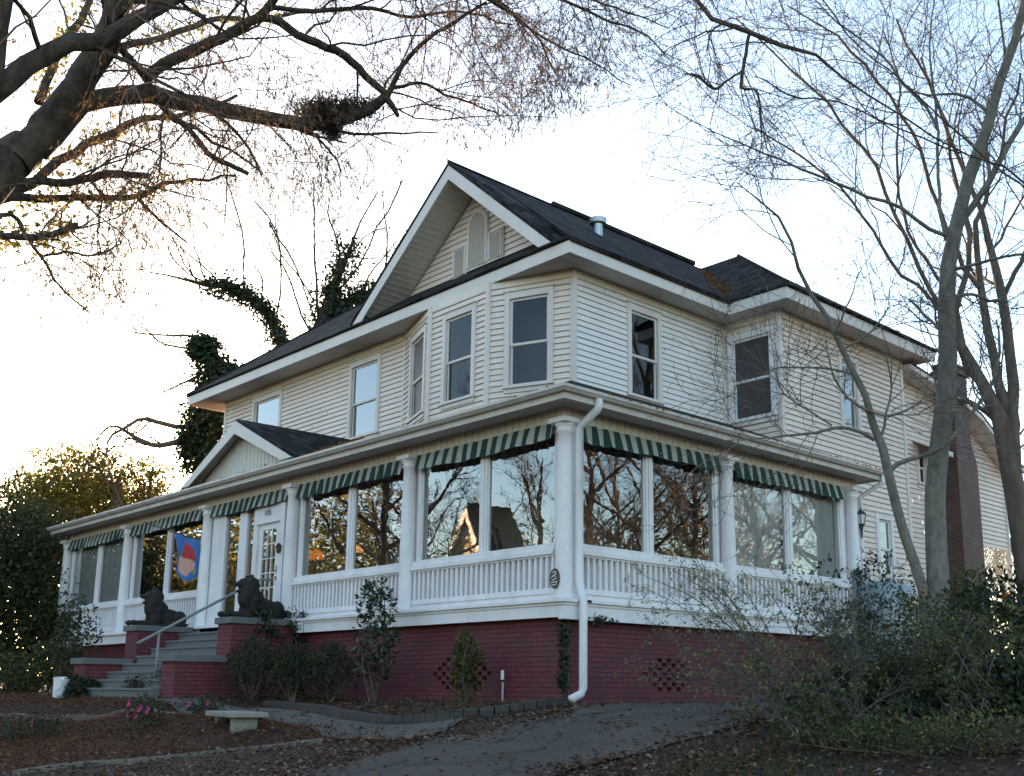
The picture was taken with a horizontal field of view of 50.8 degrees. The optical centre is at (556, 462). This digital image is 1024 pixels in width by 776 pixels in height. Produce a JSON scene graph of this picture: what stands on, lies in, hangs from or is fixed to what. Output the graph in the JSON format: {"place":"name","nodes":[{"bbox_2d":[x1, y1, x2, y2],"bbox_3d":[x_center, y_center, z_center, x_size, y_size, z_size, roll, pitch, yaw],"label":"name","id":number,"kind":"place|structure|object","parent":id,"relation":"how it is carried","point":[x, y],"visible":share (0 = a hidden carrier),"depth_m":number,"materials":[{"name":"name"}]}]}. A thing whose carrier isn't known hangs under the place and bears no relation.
{"place":"outdoors","nodes":[
{"label":"outdoors","id":0,"kind":"place"},
{"bbox_2d":[144,698,462,739],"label":"garden path","id":1,"kind":"structure","parent":0,"point":[430,727],"depth_m":15.19,"materials":[{"name":"concrete"}]},
{"bbox_2d":[308,549,324,573],"bbox_3d":[-4.965,2.158,22.206,0.335,0.720,0.340,12,-16,-43],"label":"glow lamp","id":2,"kind":"object","parent":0,"point":[316,554],"visible":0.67,"depth_m":22.17,"materials":[{"name":"orange glass"}]},
{"bbox_2d":[355,545,363,568],"bbox_3d":[-3.953,1.963,21.172,0.295,0.690,0.300,12,-16,-43],"label":"glow lamp","id":3,"kind":"object","parent":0,"point":[359,549],"visible":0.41,"depth_m":21.15,"materials":[{"name":"orange glass"}]},
{"bbox_2d":[389,515,400,563],"bbox_3d":[-2.832,1.515,19.928,0.540,1.070,0.540,12,-16,-43],"label":"table lamp","id":4,"kind":"object","parent":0,"point":[395,533],"visible":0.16,"depth_m":19.80,"materials":[{"name":"ceramic"}]},
{"bbox_2d":[475,525,502,552],"bbox_3d":[-0.991,1.764,18.243,0.515,1.455,0.690,12,-16,-43],"label":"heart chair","id":5,"kind":"object","parent":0,"point":[497,535],"visible":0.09,"depth_m":18.06,"materials":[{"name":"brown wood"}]},
{"bbox_2d":[0,684,1023,775],"bbox_3d":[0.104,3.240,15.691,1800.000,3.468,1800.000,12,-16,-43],"label":"ground","id":6,"kind":"structure","parent":0,"point":[1012,770],"depth_m":12.28,"materials":[{"name":"brown plant"}]},
{"bbox_2d":[0,709,43,742],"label":"shrub","id":7,"kind":"object","parent":6,"relation":"on","point":[12,727],"visible":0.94,"depth_m":17.38,"materials":[{"name":"green plant"}]},
{"bbox_2d":[0,649,56,693],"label":"shrub","id":8,"kind":"object","parent":6,"relation":"on","point":[9,683],"visible":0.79,"depth_m":26.19,"materials":[{"name":"green plant"}]},
{"bbox_2d":[0,483,76,692],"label":"evergreen tree","id":9,"kind":"object","parent":6,"relation":"on","point":[32,601],"visible":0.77,"depth_m":30.16,"materials":[{"name":"green plant"}]},
{"bbox_2d":[16,638,87,693],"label":"shrub","id":10,"kind":"object","parent":6,"relation":"on","point":[41,673],"visible":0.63,"depth_m":26.01,"materials":[{"name":"green plant"}]},
{"bbox_2d":[17,704,91,738],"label":"rose bush","id":11,"kind":"object","parent":6,"relation":"on","point":[40,729],"visible":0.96,"depth_m":17.13,"materials":[{"name":"green plant"}]},
{"bbox_2d":[49,677,70,697],"bbox_3d":[-10.113,4.579,21.909,0.367,0.431,0.379,12,-16,-43],"label":"bucket","id":12,"kind":"object","parent":6,"relation":"on","point":[59,684],"visible":0.82,"depth_m":21.80,"materials":[{"name":"white plastic"}]},
{"bbox_2d":[47,594,103,681],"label":"shrub","id":13,"kind":"object","parent":6,"relation":"on","point":[60,651],"visible":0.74,"depth_m":24.66,"materials":[{"name":"green plant"}]},
{"bbox_2d":[61,671,101,700],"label":"shrub","id":14,"kind":"object","parent":6,"relation":"on","point":[78,685],"visible":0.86,"depth_m":21.57,"materials":[{"name":"green plant"}]},
{"bbox_2d":[0,457,178,683],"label":"leafy tree","id":15,"kind":"object","parent":6,"relation":"on","point":[9,477],"visible":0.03,"depth_m":38.87,"materials":[{"name":"green plant"}]},
{"bbox_2d":[0,405,183,626],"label":"leafy tree","id":16,"kind":"object","parent":6,"relation":"on","point":[84,502],"visible":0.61,"depth_m":35.24,"materials":[{"name":"green plant"}]},
{"bbox_2d":[0,708,184,722],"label":"garden edging","id":17,"kind":"object","parent":6,"relation":"on","point":[82,717],"visible":0.3,"depth_m":18.76,"materials":[{"name":"brick"}]},
{"bbox_2d":[122,674,150,687],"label":"rose bush","id":18,"kind":"object","parent":6,"relation":"on","point":[132,683],"visible":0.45,"depth_m":20.42,"materials":[{"name":"green plant"}]},
{"bbox_2d":[123,692,167,730],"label":"rose bush","id":19,"kind":"object","parent":6,"relation":"on","point":[142,707],"visible":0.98,"depth_m":15.90,"materials":[{"name":"green plant"}]},
{"bbox_2d":[51,272,243,507],"bbox_3d":[-12.594,1.331,34.462,6.546,14.875,4.426,12,-16,-43],"label":"ivy tree","id":20,"kind":"object","parent":6,"relation":"on","point":[198,439],"visible":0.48,"depth_m":34.71,"materials":[{"name":"green plant"}]},
{"bbox_2d":[146,668,161,687],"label":"shrub","id":21,"kind":"object","parent":6,"relation":"on","point":[156,677],"visible":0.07,"depth_m":19.94,"materials":[{"name":"green plant"}]},
{"bbox_2d":[12,738,323,775],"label":"kerb","id":22,"kind":"structure","parent":6,"relation":"on","point":[134,760],"depth_m":13.43,"materials":[{"name":"concrete"}]},
{"bbox_2d":[70,578,292,698],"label":"entrance steps","id":23,"kind":"structure","parent":6,"relation":"on","point":[187,660],"depth_m":20.52,"materials":[{"name":"concrete"}]},
{"bbox_2d":[125,588,188,626],"bbox_3d":[-8.752,3.202,23.713,1.353,0.846,0.456,12,-16,-43],"label":"lion statue","id":24,"kind":"object","parent":23,"relation":"on","point":[157,611],"visible":0.85,"depth_m":23.52,"materials":[{"name":"stone"}]},
{"bbox_2d":[217,574,284,618],"bbox_3d":[-5.813,2.593,20.717,1.353,0.846,0.456,12,-16,-43],"label":"lion statue","id":25,"kind":"object","parent":23,"relation":"on","point":[247,585],"visible":0.76,"depth_m":20.51,"materials":[{"name":"stone"}]},
{"bbox_2d":[237,594,308,697],"bbox_3d":[-5.441,3.496,20.487,1.570,1.944,0.977,12,-16,-43],"label":"climbing vine","id":26,"kind":"object","parent":23,"relation":"attached to","point":[267,613],"visible":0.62,"depth_m":20.49,"materials":[{"name":"green plant"}]},
{"bbox_2d":[186,694,225,718],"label":"rose bush","id":27,"kind":"object","parent":6,"relation":"on","point":[202,706],"visible":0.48,"depth_m":17.23,"materials":[{"name":"green plant"}]},
{"bbox_2d":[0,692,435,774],"bbox_3d":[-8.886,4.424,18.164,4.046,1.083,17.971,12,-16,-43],"label":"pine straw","id":28,"kind":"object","parent":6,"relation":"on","point":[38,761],"visible":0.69,"depth_m":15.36,"materials":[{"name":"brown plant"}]},
{"bbox_2d":[205,710,268,733],"bbox_3d":[-4.404,3.559,14.762,0.520,0.280,1.280,8,-14,-31],"label":"stone bench","id":29,"kind":"object","parent":6,"relation":"on","point":[249,719],"visible":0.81,"depth_m":14.35,"materials":[{"name":"grey stone"}]},
{"bbox_2d":[217,635,281,702],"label":"shrub","id":30,"kind":"object","parent":6,"relation":"on","point":[260,663],"visible":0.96,"depth_m":18.92,"materials":[{"name":"green plant"}]},
{"bbox_2d":[263,639,320,701],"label":"shrub","id":31,"kind":"object","parent":6,"relation":"on","point":[283,664],"visible":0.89,"depth_m":18.48,"materials":[{"name":"green plant"}]},
{"bbox_2d":[63,24,528,350],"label":"ivy tree","id":32,"kind":"object","parent":6,"relation":"on","point":[333,302],"visible":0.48,"depth_m":40.86,"materials":[{"name":"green plant"}]},
{"bbox_2d":[300,639,359,704],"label":"shrub","id":33,"kind":"object","parent":6,"relation":"on","point":[319,673],"visible":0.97,"depth_m":17.86,"materials":[{"name":"green plant"}]},
{"bbox_2d":[200,693,527,724],"bbox_3d":[-3.420,3.963,17.474,2.054,0.457,8.611,12,-16,-43],"label":"pine straw","id":34,"kind":"object","parent":6,"relation":"on","point":[402,707],"visible":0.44,"depth_m":16.62,"materials":[{"name":"brown plant"}]},
{"bbox_2d":[344,575,403,703],"bbox_3d":[-3.012,2.889,17.755,0.883,2.153,0.941,5,-13,-22],"label":"camellia","id":35,"kind":"object","parent":6,"relation":"on","point":[373,658],"visible":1,"depth_m":17.70,"materials":[{"name":"green plant"}]},
{"bbox_2d":[0,0,752,346],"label":"street tree","id":36,"kind":"object","parent":6,"relation":"on","point":[66,106],"visible":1,"depth_m":10.27,"materials":[{"name":"brown plant"}]},
{"bbox_2d":[264,698,567,724],"bbox_3d":[-2.822,3.732,16.091,6.366,0.479,1.523,-8,-15,36],"label":"garden edging","id":37,"kind":"object","parent":6,"relation":"on","point":[361,716],"visible":0.56,"depth_m":14.63,"materials":[{"name":"stone"}]},
{"bbox_2d":[445,625,487,702],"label":"shrub","id":38,"kind":"object","parent":6,"relation":"on","point":[458,661],"visible":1,"depth_m":16.29,"materials":[{"name":"green plant"}]},
{"bbox_2d":[46,160,1023,702],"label":"house","id":39,"kind":"structure","parent":6,"relation":"on","point":[480,306],"depth_m":21.96,"materials":[{"name":"beige wood"}]},
{"bbox_2d":[64,537,123,609],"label":"porch window","id":40,"kind":"structure","parent":39,"relation":"in","point":[97,573],"depth_m":29.19,"materials":[{"name":"grey glass"}]},
{"bbox_2d":[126,515,202,601],"bbox_3d":[-9.419,2.308,26.104,0.220,1.979,4.115,12,-16,-43],"label":"porch window","id":41,"kind":"structure","parent":39,"relation":"in","point":[171,536],"depth_m":26.13,"materials":[{"name":"white paint"}]},
{"bbox_2d":[144,522,200,581],"bbox_3d":[-8.739,2.022,24.382,1.336,1.373,0.130,1,-12,-2],"label":"garden flag","id":42,"kind":"object","parent":39,"relation":"attached to","point":[188,553],"visible":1,"depth_m":24.36,"materials":[{"name":"blue fabric"}]},
{"bbox_2d":[251,387,283,426],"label":"window","id":43,"kind":"structure","parent":39,"relation":"in","point":[266,407],"depth_m":30.17,"materials":[{"name":"glass"}]},
{"bbox_2d":[257,521,279,601],"bbox_3d":[-6.046,2.284,22.450,0.132,2.060,0.900,12,-16,-43],"label":"door","id":44,"kind":"structure","parent":39,"relation":"in","point":[271,526],"depth_m":22.57,"materials":[{"name":"white paint"}]},
{"bbox_2d":[305,563,362,574],"bbox_3d":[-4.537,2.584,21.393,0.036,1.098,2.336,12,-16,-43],"label":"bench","id":45,"kind":"object","parent":39,"relation":"on","point":[361,564],"visible":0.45,"depth_m":21.44,"materials":[{"name":"brown wood"}]},
{"bbox_2d":[293,465,403,580],"bbox_3d":[-3.912,1.166,20.489,0.220,1.979,3.680,12,-16,-43],"label":"porch window","id":46,"kind":"structure","parent":39,"relation":"in","point":[353,489],"depth_m":20.50,"materials":[{"name":"white paint"}]},
{"bbox_2d":[346,350,398,439],"bbox_3d":[-4.471,-1.511,26.338,0.710,2.125,1.400,12,-16,-43],"label":"window","id":47,"kind":"structure","parent":39,"relation":"in","point":[363,408],"depth_m":26.66,"materials":[{"name":"glass"}]},
{"bbox_2d":[405,321,436,425],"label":"window","id":48,"kind":"structure","parent":39,"relation":"in","point":[417,357],"depth_m":24.10,"materials":[{"name":"paint"}]},
{"bbox_2d":[438,300,477,410],"bbox_3d":[-1.837,-2.179,22.660,0.710,2.155,1.160,12,-16,-43],"label":"window","id":49,"kind":"structure","parent":39,"relation":"in","point":[458,358],"depth_m":22.86,"materials":[{"name":"glass"}]},
{"bbox_2d":[53,270,882,525],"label":"roof leaves","id":50,"kind":"object","parent":39,"relation":"on","point":[708,276],"visible":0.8,"depth_m":21.70,"materials":[{"name":"brown plant"}]},
{"bbox_2d":[412,425,557,565],"bbox_3d":[-1.187,0.601,17.711,0.220,1.979,3.585,12,-16,-43],"label":"porch window","id":51,"kind":"structure","parent":39,"relation":"in","point":[485,509],"depth_m":17.68,"materials":[{"name":"white paint"}]},
{"bbox_2d":[501,283,555,393],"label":"window","id":52,"kind":"structure","parent":39,"relation":"in","point":[528,362],"depth_m":21.83,"materials":[{"name":"glass"}]},
{"bbox_2d":[507,444,554,504],"bbox_3d":[-0.405,0.080,18.099,0.840,1.140,0.840,12,-16,-43],"label":"hanging lamp","id":53,"kind":"object","parent":39,"relation":"hanging from","point":[532,492],"visible":0.9,"depth_m":17.82,"materials":[{"name":"glass"}]},
{"bbox_2d":[554,612,618,701],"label":"ivy vine","id":54,"kind":"object","parent":39,"relation":"attached to","point":[564,643],"visible":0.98,"depth_m":15.64,"materials":[{"name":"green plant"}]},
{"bbox_2d":[625,299,664,405],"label":"window","id":55,"kind":"structure","parent":39,"relation":"in","point":[644,323],"depth_m":22.84,"materials":[{"name":"glass"}]},
{"bbox_2d":[583,454,722,567],"bbox_3d":[1.508,0.611,17.674,3.640,1.979,0.220,12,-16,-43],"label":"porch window","id":56,"kind":"structure","parent":39,"relation":"in","point":[647,518],"depth_m":17.66,"materials":[{"name":"white paint"}]},
{"bbox_2d":[725,322,777,426],"bbox_3d":[4.511,-1.859,23.938,0.710,2.175,1.300,12,-16,-43],"label":"window","id":57,"kind":"structure","parent":39,"relation":"in","point":[745,335],"depth_m":23.78,"materials":[{"name":"grey glass"}]},
{"bbox_2d":[733,465,848,583],"bbox_3d":[4.386,1.199,20.389,3.760,1.979,0.238,12,-16,-43],"label":"porch window","id":58,"kind":"structure","parent":39,"relation":"in","point":[776,546],"depth_m":20.38,"materials":[{"name":"clear glass"}]},
{"bbox_2d":[822,350,863,436],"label":"window","id":59,"kind":"structure","parent":39,"relation":"in","point":[850,412],"depth_m":25.30,"materials":[{"name":"glass"}]},
{"bbox_2d":[864,510,898,580],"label":"window","id":60,"kind":"structure","parent":39,"relation":"in","point":[884,524],"depth_m":25.40,"materials":[{"name":"white paint"}]},
{"bbox_2d":[914,442,927,488],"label":"window","id":61,"kind":"structure","parent":39,"relation":"in","point":[921,463],"depth_m":27.76,"materials":[{"name":"paint"}]},
{"bbox_2d":[614,533,869,713],"bbox_3d":[1.887,1.688,11.548,2.880,2.143,1.942,-5,-13,26],"label":"twiggy shrub","id":62,"kind":"object","parent":6,"relation":"on","point":[752,648],"visible":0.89,"depth_m":11.46,"materials":[{"name":"grey plant"}]},
{"bbox_2d":[557,0,1023,650],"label":"bare tree","id":63,"kind":"object","parent":6,"relation":"on","point":[935,486],"visible":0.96,"depth_m":14.42,"materials":[{"name":"grey plant"}]},
{"bbox_2d":[561,0,1023,257],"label":"bare tree","id":64,"kind":"object","parent":6,"relation":"on","point":[742,73],"visible":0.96,"depth_m":13.40,"materials":[{"name":"brown plant"}]},
{"bbox_2d":[600,707,1023,775],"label":"grass","id":65,"kind":"structure","parent":6,"relation":"on","point":[772,761],"depth_m":8.64,"materials":[{"name":"plant"}]},
{"bbox_2d":[614,0,1023,658],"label":"bare tree","id":66,"kind":"object","parent":6,"relation":"on","point":[1012,476],"visible":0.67,"depth_m":24.02,"materials":[{"name":"brown plant"}]},
{"bbox_2d":[727,635,935,740],"bbox_3d":[2.391,2.058,9.518,1.868,1.145,1.909,-3,-12,15],"label":"twiggy shrub","id":67,"kind":"object","parent":6,"relation":"on","point":[785,718],"visible":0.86,"depth_m":9.32,"materials":[{"name":"green plant"}]},
{"bbox_2d":[768,705,916,752],"bbox_3d":[2.526,2.243,9.069,1.440,0.393,1.102,7,-13,-28],"label":"shrub","id":68,"kind":"object","parent":6,"relation":"on","point":[812,734],"visible":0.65,"depth_m":8.95,"materials":[{"name":"green plant"}]},
{"bbox_2d":[764,662,940,717],"bbox_3d":[2.975,2.297,10.743,1.403,0.660,1.639,12,-16,-43],"label":"shrub","id":69,"kind":"object","parent":6,"relation":"on","point":[867,700],"visible":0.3,"depth_m":10.62,"materials":[{"name":"green plant"}]},
{"bbox_2d":[787,547,923,679],"bbox_3d":[4.671,2.304,15.593,2.461,2.392,2.553,12,-16,-43],"label":"twiggy shrub","id":70,"kind":"object","parent":6,"relation":"on","point":[868,616],"visible":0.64,"depth_m":15.77,"materials":[{"name":"green plant"}]},
{"bbox_2d":[779,557,977,715],"bbox_3d":[3.274,1.814,10.999,1.887,1.839,2.328,-3,-12,14],"label":"twiggy shrub","id":71,"kind":"object","parent":6,"relation":"on","point":[888,658],"visible":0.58,"depth_m":10.45,"materials":[{"name":"green plant"}]},
{"bbox_2d":[852,565,917,665],"bbox_3d":[6.101,2.849,19.968,1.000,1.930,1.120,12,-16,-43],"label":"oil tank","id":72,"kind":"object","parent":6,"relation":"on","point":[906,587],"visible":0.32,"depth_m":19.61,"materials":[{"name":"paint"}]},
{"bbox_2d":[805,695,1017,775],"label":"shrub","id":73,"kind":"object","parent":6,"relation":"on","point":[885,742],"visible":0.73,"depth_m":8.46,"materials":[{"name":"green plant"}]},
{"bbox_2d":[851,654,1011,705],"bbox_3d":[3.684,2.289,10.954,1.814,0.780,1.263,-5,-13,23],"label":"shrub","id":74,"kind":"object","parent":6,"relation":"on","point":[914,667],"visible":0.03,"depth_m":10.80,"materials":[{"name":"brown plant"}]},
{"bbox_2d":[869,699,1023,758],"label":"shrub","id":75,"kind":"object","parent":6,"relation":"on","point":[994,746],"visible":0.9,"depth_m":8.11,"materials":[{"name":"green plant"}]},
{"bbox_2d":[872,591,1023,725],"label":"twiggy shrub","id":76,"kind":"object","parent":6,"relation":"on","point":[942,666],"visible":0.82,"depth_m":9.36,"materials":[{"name":"green plant"}]},
{"bbox_2d":[879,540,1023,664],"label":"shrub","id":77,"kind":"object","parent":6,"relation":"on","point":[967,573],"visible":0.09,"depth_m":14.39,"materials":[{"name":"green plant"}]},
{"bbox_2d":[896,647,1023,722],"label":"shrub","id":78,"kind":"object","parent":6,"relation":"on","point":[1011,677],"visible":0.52,"depth_m":9.28,"materials":[{"name":"green plant"}]},
{"bbox_2d":[905,563,1023,701],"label":"shrub","id":79,"kind":"object","parent":6,"relation":"on","point":[1002,612],"visible":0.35,"depth_m":12.31,"materials":[{"name":"green plant"}]},
{"bbox_2d":[984,529,1015,599],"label":"leafy tree","id":80,"kind":"object","parent":6,"relation":"on","point":[1001,569],"visible":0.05,"depth_m":42.03,"materials":[{"name":"green plant"}]},
{"bbox_2d":[0,0,1023,672],"label":"sky","id":81,"kind":"structure","parent":0,"point":[43,385],"materials":[{"name":"white"}]},
{"bbox_2d":[290,689,908,775],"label":"driveway","id":82,"kind":"structure","parent":0,"point":[555,741],"depth_m":10.92,"materials":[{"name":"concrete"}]}
]}

